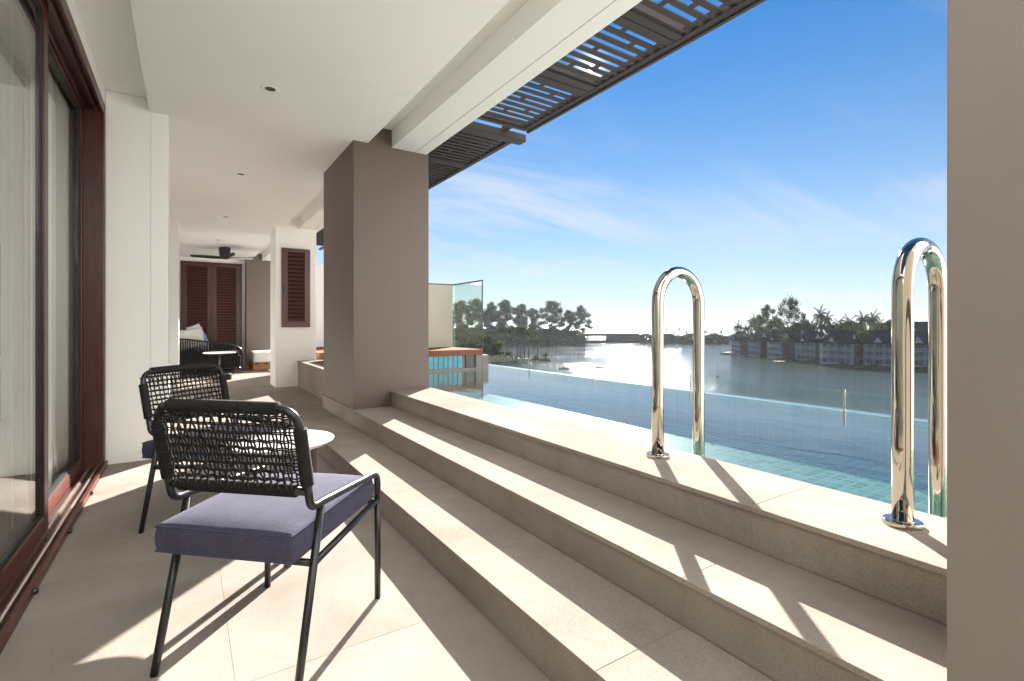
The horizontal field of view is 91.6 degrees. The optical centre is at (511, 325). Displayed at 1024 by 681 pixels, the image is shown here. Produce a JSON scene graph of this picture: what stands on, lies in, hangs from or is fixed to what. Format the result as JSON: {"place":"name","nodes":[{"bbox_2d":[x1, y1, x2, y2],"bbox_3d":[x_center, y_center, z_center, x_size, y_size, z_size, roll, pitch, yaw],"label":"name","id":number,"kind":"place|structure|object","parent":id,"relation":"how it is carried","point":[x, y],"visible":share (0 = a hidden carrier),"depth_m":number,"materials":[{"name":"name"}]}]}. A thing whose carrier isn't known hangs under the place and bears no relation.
{"place":"outdoors","nodes":[
{"label":"outdoors","id":0,"kind":"place"},
{"bbox_2d":[0,419,12,556],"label":"room floor","id":1,"kind":"structure","parent":0,"point":[6,535],"depth_m":3.37,"materials":[{"name":"beige tile"}]},
{"bbox_2d":[0,0,11,419],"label":"room walls","id":2,"kind":"structure","parent":1,"relation":"on","point":[5,209],"depth_m":5.72,"materials":[{"name":"white paint"}]},
{"bbox_2d":[12,0,73,528],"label":"curtain","id":3,"kind":"object","parent":2,"relation":"hanging from","point":[60,285],"visible":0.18,"depth_m":3.36,"materials":[{"name":"beige fabric"}]},
{"bbox_2d":[0,366,550,680],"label":"terrace floor","id":4,"kind":"structure","parent":0,"point":[92,612],"depth_m":1.88,"materials":[{"name":"tile"}]},
{"bbox_2d":[66,0,104,103],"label":"house wall","id":5,"kind":"structure","parent":4,"relation":"on","point":[80,29],"depth_m":3.12,"materials":[{"name":"white paint"}]},
{"bbox_2d":[0,0,107,653],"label":"sliding door","id":6,"kind":"structure","parent":5,"relation":"attached to","point":[42,528],"depth_m":2.51,"materials":[{"name":"red wood"}]},
{"bbox_2d":[0,0,47,598],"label":"door leaf","id":7,"kind":"structure","parent":6,"relation":"in","point":[13,559],"depth_m":2.48,"materials":[{"name":"red wood"}]},
{"bbox_2d":[13,0,82,540],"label":"door leaf","id":8,"kind":"structure","parent":6,"relation":"in","point":[22,9],"depth_m":2.41,"materials":[{"name":"red wood"}]},
{"bbox_2d":[105,90,169,464],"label":"column","id":9,"kind":"structure","parent":4,"relation":"on","point":[137,239],"depth_m":3.95,"materials":[{"name":"white paint"}]},
{"bbox_2d":[170,221,178,390],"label":"column","id":10,"kind":"structure","parent":4,"relation":"on","point":[174,293],"depth_m":8.26,"materials":[{"name":"white paint"}]},
{"bbox_2d":[179,338,242,375],"bbox_3d":[-7.066,0.674,11.598,1.287,0.813,1.802,0,0,-33],"label":"rope sofa","id":11,"kind":"object","parent":4,"relation":"on","point":[228,361],"visible":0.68,"depth_m":10.91,"materials":[{"name":"black fabric"}]},
{"bbox_2d":[179,327,204,350],"bbox_3d":[-7.062,0.300,10.890,0.223,0.536,0.660,0,0,42],"label":"pillow","id":12,"kind":"object","parent":11,"relation":"on","point":[196,333],"visible":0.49,"depth_m":10.86,"materials":[{"name":"white fabric"}]},
{"bbox_2d":[179,257,244,365],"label":"end wall","id":13,"kind":"structure","parent":4,"relation":"on","point":[243,281],"depth_m":13.19,"materials":[{"name":"white paint"}]},
{"bbox_2d":[180,260,241,355],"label":"shutter doors","id":14,"kind":"structure","parent":13,"relation":"attached to","point":[211,298],"depth_m":12.80,"materials":[{"name":"red wood"}]},
{"bbox_2d":[182,262,211,348],"bbox_3d":[-7.970,-0.260,12.608,0.637,2.640,0.082,0,0,-33],"label":"door leaf","id":15,"kind":"structure","parent":14,"relation":"in","point":[196,277],"depth_m":12.63,"materials":[{"name":"red wood"}]},
{"bbox_2d":[212,264,239,350],"bbox_3d":[-7.443,-0.260,12.977,0.641,2.640,0.040,0,0,-33],"label":"door leaf","id":16,"kind":"structure","parent":14,"relation":"in","point":[225,278],"depth_m":12.97,"materials":[{"name":"red wood"}]},
{"bbox_2d":[138,363,293,533],"bbox_3d":[-1.616,0.652,2.751,0.575,0.862,0.525,0,0,17],"label":"armchair","id":17,"kind":"object","parent":4,"relation":"on","point":[148,450],"visible":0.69,"depth_m":2.69,"materials":[{"name":"black metal"}]},
{"bbox_2d":[203,351,235,380],"bbox_3d":[-5.803,0.805,9.886,0.574,0.550,0.574,0,0,-33],"label":"drinks table","id":18,"kind":"object","parent":4,"relation":"on","point":[228,376],"visible":0.56,"depth_m":9.83,"materials":[{"name":"stone"}]},
{"bbox_2d":[245,254,269,366],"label":"pillar","id":19,"kind":"structure","parent":4,"relation":"on","point":[257,303],"depth_m":13.11,"materials":[{"name":"brown paint"}]},
{"bbox_2d":[249,350,269,369],"bbox_3d":[-5.760,0.848,12.681,1.580,0.425,0.965,0,0,-33],"label":"daybed","id":20,"kind":"object","parent":4,"relation":"on","point":[259,359],"visible":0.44,"depth_m":11.99,"materials":[{"name":"white fabric"}]},
{"bbox_2d":[149,398,380,680],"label":"armchair","id":21,"kind":"object","parent":4,"relation":"on","point":[275,515],"visible":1,"depth_m":1.52,"materials":[{"name":"fabric"}]},
{"bbox_2d":[226,430,333,567],"bbox_3d":[-1.107,0.815,2.400,0.473,0.531,0.473,0,0,-33],"label":"side table","id":22,"kind":"object","parent":4,"relation":"on","point":[318,439],"visible":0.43,"depth_m":2.40,"materials":[{"name":"stone"}]},
{"bbox_2d":[270,219,315,387],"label":"pier","id":23,"kind":"structure","parent":4,"relation":"on","point":[292,294],"depth_m":8.82,"materials":[{"name":"white paint"}]},
{"bbox_2d":[288,360,946,680],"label":"terrace steps","id":24,"kind":"structure","parent":4,"relation":"on","point":[551,549],"depth_m":1.76,"materials":[{"name":"tile"}]},
{"bbox_2d":[324,128,428,408],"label":"pillar","id":25,"kind":"structure","parent":24,"relation":"on","point":[376,269],"depth_m":4.84,"materials":[{"name":"brown paint"}]},
{"bbox_2d":[258,0,527,253],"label":"roof slab","id":26,"kind":"structure","parent":25,"relation":"on","point":[503,15],"depth_m":3.62,"materials":[{"name":"white paint"}]},
{"bbox_2d":[74,0,509,260],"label":"ceiling","id":27,"kind":"structure","parent":26,"relation":"attached to","point":[341,75],"depth_m":3.51,"materials":[{"name":"paint"}]},
{"bbox_2d":[190,247,257,258],"bbox_3d":[-6.332,-1.590,10.967,1.223,0.260,0.702,0,0,19],"label":"ceiling fan","id":28,"kind":"object","parent":27,"relation":"hanging from","point":[225,253],"visible":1,"depth_m":10.89},
{"bbox_2d":[260,85,279,92],"bbox_3d":[-1.757,-1.718,3.618,0.128,0.004,0.128,0,0,-33],"label":"downlight","id":29,"kind":"object","parent":27,"relation":"attached to","point":[270,88],"visible":1,"depth_m":3.61,"materials":[{"name":"paint"}]},
{"bbox_2d":[262,0,641,260],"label":"ceiling beam","id":30,"kind":"structure","parent":26,"relation":"attached to","point":[527,41],"depth_m":3.36,"materials":[{"name":"white paint"}]},
{"bbox_2d":[316,121,525,249],"bbox_3d":[-2.630,-1.935,8.542,0.864,0.120,8.820,0,0,-33],"label":"pergola","id":31,"kind":"object","parent":30,"relation":"attached to","point":[458,152],"visible":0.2,"depth_m":5.35,"materials":[{"name":"wood"}]},
{"bbox_2d":[477,0,765,133],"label":"pergola","id":32,"kind":"object","parent":30,"relation":"attached to","point":[667,31],"visible":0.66,"depth_m":3.55,"materials":[{"name":"wood"}]},
{"bbox_2d":[646,267,704,458],"bbox_3d":[0.823,0.373,2.478,0.395,1.334,0.108,0,0,-33],"label":"grab rail","id":33,"kind":"object","parent":24,"relation":"on","point":[669,275],"visible":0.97,"depth_m":2.43,"materials":[{"name":"silver metal"}]},
{"bbox_2d":[881,237,946,530],"bbox_3d":[1.358,0.373,1.657,0.395,1.334,0.108,0,0,-33],"label":"grab rail","id":34,"kind":"object","parent":24,"relation":"on","point":[926,251],"visible":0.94,"depth_m":1.58,"materials":[{"name":"silver metal"}]},
{"bbox_2d":[268,357,550,370],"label":"spit","id":35,"kind":"structure","parent":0,"point":[537,361],"depth_m":203.03,"materials":[{"name":"green plant"}]},
{"bbox_2d":[453,334,475,348],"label":"leafy tree","id":36,"kind":"object","parent":35,"relation":"on","point":[462,340],"visible":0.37,"depth_m":176.84,"materials":[{"name":"green plant"}]},
{"bbox_2d":[464,337,494,359],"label":"leafy tree","id":37,"kind":"object","parent":35,"relation":"on","point":[472,340],"visible":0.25,"depth_m":177.32,"materials":[{"name":"green plant"}]},
{"bbox_2d":[475,334,504,363],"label":"leafy tree","id":38,"kind":"object","parent":35,"relation":"on","point":[490,340],"visible":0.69,"depth_m":174.68,"materials":[{"name":"green plant"}]},
{"bbox_2d":[488,347,511,364],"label":"leafy tree","id":39,"kind":"object","parent":35,"relation":"on","point":[508,353],"visible":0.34,"depth_m":180.41,"materials":[{"name":"green plant"}]},
{"bbox_2d":[495,324,506,340],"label":"coconut palm","id":40,"kind":"object","parent":35,"relation":"on","point":[501,329],"visible":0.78,"depth_m":226.38,"materials":[{"name":"green plant"}]},
{"bbox_2d":[502,323,514,350],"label":"coconut palm","id":41,"kind":"object","parent":35,"relation":"on","point":[508,329],"visible":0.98,"depth_m":220.78,"materials":[{"name":"green plant"}]},
{"bbox_2d":[515,322,526,357],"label":"coconut palm","id":42,"kind":"object","parent":35,"relation":"on","point":[520,338],"visible":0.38,"depth_m":219.51,"materials":[{"name":"green plant"}]},
{"bbox_2d":[516,322,527,357],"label":"coconut palm","id":43,"kind":"object","parent":35,"relation":"on","point":[520,329],"visible":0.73,"depth_m":215.82,"materials":[{"name":"green plant"}]},
{"bbox_2d":[498,357,548,363],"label":"spit plants","id":44,"kind":"object","parent":35,"relation":"on","point":[513,360],"visible":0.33,"depth_m":198.97,"materials":[{"name":"green plant"}]},
{"bbox_2d":[521,327,533,357],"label":"coconut palm","id":45,"kind":"object","parent":35,"relation":"on","point":[528,333],"visible":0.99,"depth_m":211.29,"materials":[{"name":"green plant"}]},
{"bbox_2d":[529,335,543,358],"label":"coconut palm","id":46,"kind":"object","parent":35,"relation":"on","point":[537,339],"visible":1,"depth_m":207.17,"materials":[{"name":"green plant"}]},
{"bbox_2d":[429,283,452,347],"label":"garden wall","id":47,"kind":"structure","parent":0,"point":[440,315],"depth_m":8.19,"materials":[{"name":"paint"}]},
{"bbox_2d":[455,339,728,343],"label":"shore","id":48,"kind":"structure","parent":0,"point":[608,342],"depth_m":432.15,"materials":[{"name":"green plant"}]},
{"bbox_2d":[453,300,473,329],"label":"casuarina tree","id":49,"kind":"object","parent":48,"relation":"on","point":[462,305],"visible":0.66,"depth_m":408.23,"materials":[{"name":"green plant"}]},
{"bbox_2d":[453,298,490,336],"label":"casuarina tree","id":50,"kind":"object","parent":48,"relation":"on","point":[476,308],"visible":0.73,"depth_m":405.56,"materials":[{"name":"green plant"}]},
{"bbox_2d":[476,301,502,330],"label":"casuarina tree","id":51,"kind":"object","parent":48,"relation":"on","point":[491,308],"visible":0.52,"depth_m":411.13,"materials":[{"name":"green plant"}]},
{"bbox_2d":[489,299,523,337],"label":"casuarina tree","id":52,"kind":"object","parent":48,"relation":"on","point":[505,308],"visible":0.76,"depth_m":404.94,"materials":[{"name":"green plant"}]},
{"bbox_2d":[453,325,585,343],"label":"hedge","id":53,"kind":"object","parent":48,"relation":"on","point":[549,336],"visible":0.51,"depth_m":399.92,"materials":[{"name":"green plant"}]},
{"bbox_2d":[508,303,537,329],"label":"casuarina tree","id":54,"kind":"object","parent":48,"relation":"on","point":[521,309],"visible":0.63,"depth_m":408.01,"materials":[{"name":"green plant"}]},
{"bbox_2d":[523,308,542,328],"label":"casuarina tree","id":55,"kind":"object","parent":48,"relation":"on","point":[536,317],"visible":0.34,"depth_m":413.25,"materials":[{"name":"green plant"}]},
{"bbox_2d":[533,300,567,342],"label":"casuarina tree","id":56,"kind":"object","parent":48,"relation":"on","point":[555,318],"visible":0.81,"depth_m":405.52,"materials":[{"name":"green plant"}]},
{"bbox_2d":[558,309,579,334],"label":"casuarina tree","id":57,"kind":"object","parent":48,"relation":"on","point":[567,314],"visible":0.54,"depth_m":409.79,"materials":[{"name":"green plant"}]},
{"bbox_2d":[564,304,593,340],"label":"casuarina tree","id":58,"kind":"object","parent":48,"relation":"on","point":[580,311],"visible":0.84,"depth_m":407.93,"materials":[{"name":"green plant"}]},
{"bbox_2d":[584,333,639,340],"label":"bridge","id":59,"kind":"structure","parent":48,"relation":"on","point":[621,336],"depth_m":438.00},
{"bbox_2d":[638,332,734,343],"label":"hedge","id":60,"kind":"object","parent":48,"relation":"on","point":[713,338],"visible":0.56,"depth_m":413.62,"materials":[{"name":"green plant"}]},
{"bbox_2d":[316,0,946,326],"label":"sky","id":61,"kind":"structure","parent":0,"point":[796,148],"materials":[{"name":"blue"}]},
{"bbox_2d":[454,327,868,338],"bbox_3d":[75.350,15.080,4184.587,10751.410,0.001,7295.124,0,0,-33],"label":"sea water","id":62,"kind":"structure","parent":0,"point":[727,331],"depth_m":1502.12,"materials":[{"name":"grey liquid"}]},
{"bbox_2d":[463,387,927,512],"bbox_3d":[1.069,1.339,4.191,2.248,1.381,9.250,0,0,-33],"label":"pool basin","id":63,"kind":"object","parent":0,"point":[868,480],"depth_m":4.07,"materials":[{"name":"tile"}]},
{"bbox_2d":[429,347,482,394],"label":"neighbour deck","id":64,"kind":"structure","parent":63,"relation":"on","point":[441,359],"depth_m":7.30,"materials":[{"name":"brown wood"}]},
{"bbox_2d":[453,280,482,348],"bbox_3d":[-0.709,-0.165,7.907,0.020,1.046,0.970,0,0,-33],"label":"glass screen","id":65,"kind":"object","parent":64,"relation":"on","point":[482,303],"visible":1,"depth_m":7.50,"materials":[{"name":"glass"}]},
{"bbox_2d":[482,354,488,393],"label":"pool end wall","id":66,"kind":"structure","parent":63,"relation":"on","point":[485,361],"depth_m":7.54,"materials":[{"name":"grey concrete"}]},
{"bbox_2d":[429,364,920,427],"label":"pool water","id":67,"kind":"structure","parent":63,"relation":"in","point":[527,380],"depth_m":5.57,"materials":[{"name":"blue liquid"}]},
{"bbox_2d":[732,319,743,332],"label":"coconut palm","id":68,"kind":"object","parent":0,"point":[739,327],"visible":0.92,"depth_m":262.80,"materials":[{"name":"green plant"}]},
{"bbox_2d":[720,351,927,370],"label":"peninsula","id":69,"kind":"object","parent":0,"point":[865,367],"visible":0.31,"depth_m":182.99,"materials":[{"name":"green plant"}]},
{"bbox_2d":[728,331,749,354],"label":"lake house","id":70,"kind":"structure","parent":69,"relation":"on","point":[738,342],"depth_m":249.09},
{"bbox_2d":[751,321,764,331],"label":"coconut palm","id":71,"kind":"object","parent":69,"relation":"on","point":[757,327],"visible":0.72,"depth_m":249.81,"materials":[{"name":"green plant"}]},
{"bbox_2d":[747,331,768,357],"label":"lake house","id":72,"kind":"structure","parent":69,"relation":"on","point":[755,349],"depth_m":234.81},
{"bbox_2d":[747,314,770,336],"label":"casuarina tree","id":73,"kind":"object","parent":69,"relation":"on","point":[762,320],"visible":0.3,"depth_m":260.93,"materials":[{"name":"green plant"}]},
{"bbox_2d":[755,304,778,331],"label":"casuarina tree","id":74,"kind":"object","parent":69,"relation":"on","point":[765,312],"visible":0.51,"depth_m":254.84,"materials":[{"name":"green plant"}]},
{"bbox_2d":[762,320,774,337],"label":"coconut palm","id":75,"kind":"object","parent":69,"relation":"on","point":[767,328],"visible":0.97,"depth_m":240.37,"materials":[{"name":"green plant"}]},
{"bbox_2d":[767,315,780,331],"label":"coconut palm","id":76,"kind":"object","parent":69,"relation":"on","point":[774,323],"visible":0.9,"depth_m":239.83,"materials":[{"name":"green plant"}]},
{"bbox_2d":[766,331,793,358],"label":"lake house","id":77,"kind":"structure","parent":69,"relation":"on","point":[775,349],"depth_m":218.75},
{"bbox_2d":[778,323,791,331],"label":"coconut palm","id":78,"kind":"object","parent":69,"relation":"on","point":[783,328],"visible":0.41,"depth_m":226.45,"materials":[{"name":"green plant"}]},
{"bbox_2d":[778,333,792,357],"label":"coconut palm","id":79,"kind":"object","parent":69,"relation":"on","point":[786,339],"visible":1,"depth_m":213.34,"materials":[{"name":"green plant"}]},
{"bbox_2d":[773,294,810,332],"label":"casuarina tree","id":80,"kind":"object","parent":69,"relation":"on","point":[791,301],"visible":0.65,"depth_m":239.10,"materials":[{"name":"green plant"}]},
{"bbox_2d":[788,318,798,332],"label":"coconut palm","id":81,"kind":"object","parent":69,"relation":"on","point":[793,327],"visible":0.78,"depth_m":228.57,"materials":[{"name":"green plant"}]},
{"bbox_2d":[792,335,796,357],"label":"lake house","id":82,"kind":"structure","parent":69,"relation":"on","point":[794,338],"depth_m":223.79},
{"bbox_2d":[789,322,803,337],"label":"leafy tree","id":83,"kind":"object","parent":69,"relation":"on","point":[792,333],"visible":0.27,"depth_m":226.93,"materials":[{"name":"green plant"}]},
{"bbox_2d":[795,316,804,331],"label":"coconut palm","id":84,"kind":"object","parent":69,"relation":"on","point":[801,323],"visible":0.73,"depth_m":226.20,"materials":[{"name":"green plant"}]},
{"bbox_2d":[796,321,816,337],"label":"leafy tree","id":85,"kind":"object","parent":69,"relation":"on","point":[800,335],"visible":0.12,"depth_m":221.47,"materials":[{"name":"green plant"}]},
{"bbox_2d":[794,331,821,360],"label":"lake house","id":86,"kind":"structure","parent":69,"relation":"on","point":[808,346],"depth_m":202.59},
{"bbox_2d":[803,320,816,330],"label":"coconut palm","id":87,"kind":"object","parent":69,"relation":"on","point":[810,327],"visible":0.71,"depth_m":216.68,"materials":[{"name":"green plant"}]},
{"bbox_2d":[812,305,826,323],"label":"coconut palm","id":88,"kind":"object","parent":69,"relation":"on","point":[821,316],"visible":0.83,"depth_m":214.70,"materials":[{"name":"green plant"}]},
{"bbox_2d":[811,318,829,335],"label":"coconut palm","id":89,"kind":"object","parent":69,"relation":"on","point":[820,326],"visible":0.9,"depth_m":208.60,"materials":[{"name":"green plant"}]},
{"bbox_2d":[822,319,838,332],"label":"coconut palm","id":90,"kind":"object","parent":69,"relation":"on","point":[829,327],"visible":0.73,"depth_m":209.92,"materials":[{"name":"green plant"}]},
{"bbox_2d":[743,353,927,368],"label":"bank plants","id":91,"kind":"object","parent":69,"relation":"on","point":[841,363],"visible":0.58,"depth_m":182.72,"materials":[{"name":"green plant"}]},
{"bbox_2d":[831,316,846,329],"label":"coconut palm","id":92,"kind":"object","parent":69,"relation":"on","point":[838,324],"visible":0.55,"depth_m":207.64,"materials":[{"name":"green plant"}]},
{"bbox_2d":[817,330,861,364],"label":"lake house","id":93,"kind":"structure","parent":69,"relation":"on","point":[838,346],"depth_m":184.40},
{"bbox_2d":[838,313,856,329],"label":"coconut palm","id":94,"kind":"object","parent":69,"relation":"on","point":[849,323],"visible":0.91,"depth_m":203.24,"materials":[{"name":"green plant"}]},
{"bbox_2d":[856,331,865,357],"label":"leafy tree","id":95,"kind":"object","parent":69,"relation":"on","point":[861,335],"visible":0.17,"depth_m":190.79,"materials":[{"name":"green plant"}]},
{"bbox_2d":[858,344,864,363],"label":"leafy tree","id":96,"kind":"object","parent":69,"relation":"on","point":[862,346],"visible":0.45,"depth_m":184.67,"materials":[{"name":"green plant"}]},
{"bbox_2d":[854,311,870,330],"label":"coconut palm","id":97,"kind":"object","parent":69,"relation":"on","point":[862,321],"visible":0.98,"depth_m":199.79,"materials":[{"name":"green plant"}]},
{"bbox_2d":[863,308,881,329],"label":"coconut palm","id":98,"kind":"object","parent":69,"relation":"on","point":[872,321],"visible":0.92,"depth_m":198.52,"materials":[{"name":"green plant"}]},
{"bbox_2d":[865,327,880,337],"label":"leafy tree","id":99,"kind":"object","parent":69,"relation":"on","point":[870,334],"visible":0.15,"depth_m":195.43,"materials":[{"name":"green plant"}]},
{"bbox_2d":[861,330,890,365],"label":"lake house","id":100,"kind":"structure","parent":69,"relation":"on","point":[877,348],"depth_m":179.24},
{"bbox_2d":[882,319,890,329],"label":"leafy tree","id":101,"kind":"object","parent":69,"relation":"on","point":[887,325],"visible":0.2,"depth_m":199.36,"materials":[{"name":"green plant"}]},
{"bbox_2d":[914,331,927,366],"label":"lake house","id":102,"kind":"structure","parent":69,"relation":"on","point":[920,348],"depth_m":172.62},
{"bbox_2d":[914,321,927,330],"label":"lake house","id":103,"kind":"structure","parent":69,"relation":"on","point":[921,326],"depth_m":208.70,"materials":[{"name":"grey"}]},
{"bbox_2d":[947,0,1023,680],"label":"pillar","id":104,"kind":"structure","parent":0,"point":[985,340],"depth_m":0.96,"materials":[{"name":"grey paint"}]},
{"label":"lower building","id":105,"kind":"structure","parent":0,"visible":0},
{"bbox_2d":[316,264,323,346],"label":"garden wall","id":106,"kind":"structure","parent":105,"relation":"on","point":[319,305],"depth_m":11.97,"materials":[{"name":"white paint"}]},
{"bbox_2d":[316,347,323,359],"bbox_3d":[-3.792,0.795,10.811,1.330,0.570,2.750,0,0,-33],"label":"ledge","id":107,"kind":"object","parent":105,"relation":"on","point":[319,353],"visible":0.12,"depth_m":9.42,"materials":[{"name":"brown"}]},
{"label":"building side","id":108,"kind":"structure","parent":0,"visible":0},
{"bbox_2d":[496,356,926,409],"bbox_3d":[1.878,0.648,5.263,0.019,0.261,8.859,0,0,-33],"label":"glass balustrade","id":109,"kind":"object","parent":108,"relation":"on","point":[844,399],"visible":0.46,"depth_m":4.95,"materials":[{"name":"clear glass"}]},
{"bbox_2d":[497,380,927,473],"bbox_3d":[2.022,1.476,4.843,0.062,1.608,9.300,0,0,-33],"label":"infinity edge","id":110,"kind":"object","parent":108,"relation":"attached to","point":[869,441],"visible":0.11,"depth_m":4.26,"materials":[{"name":"liquid"}]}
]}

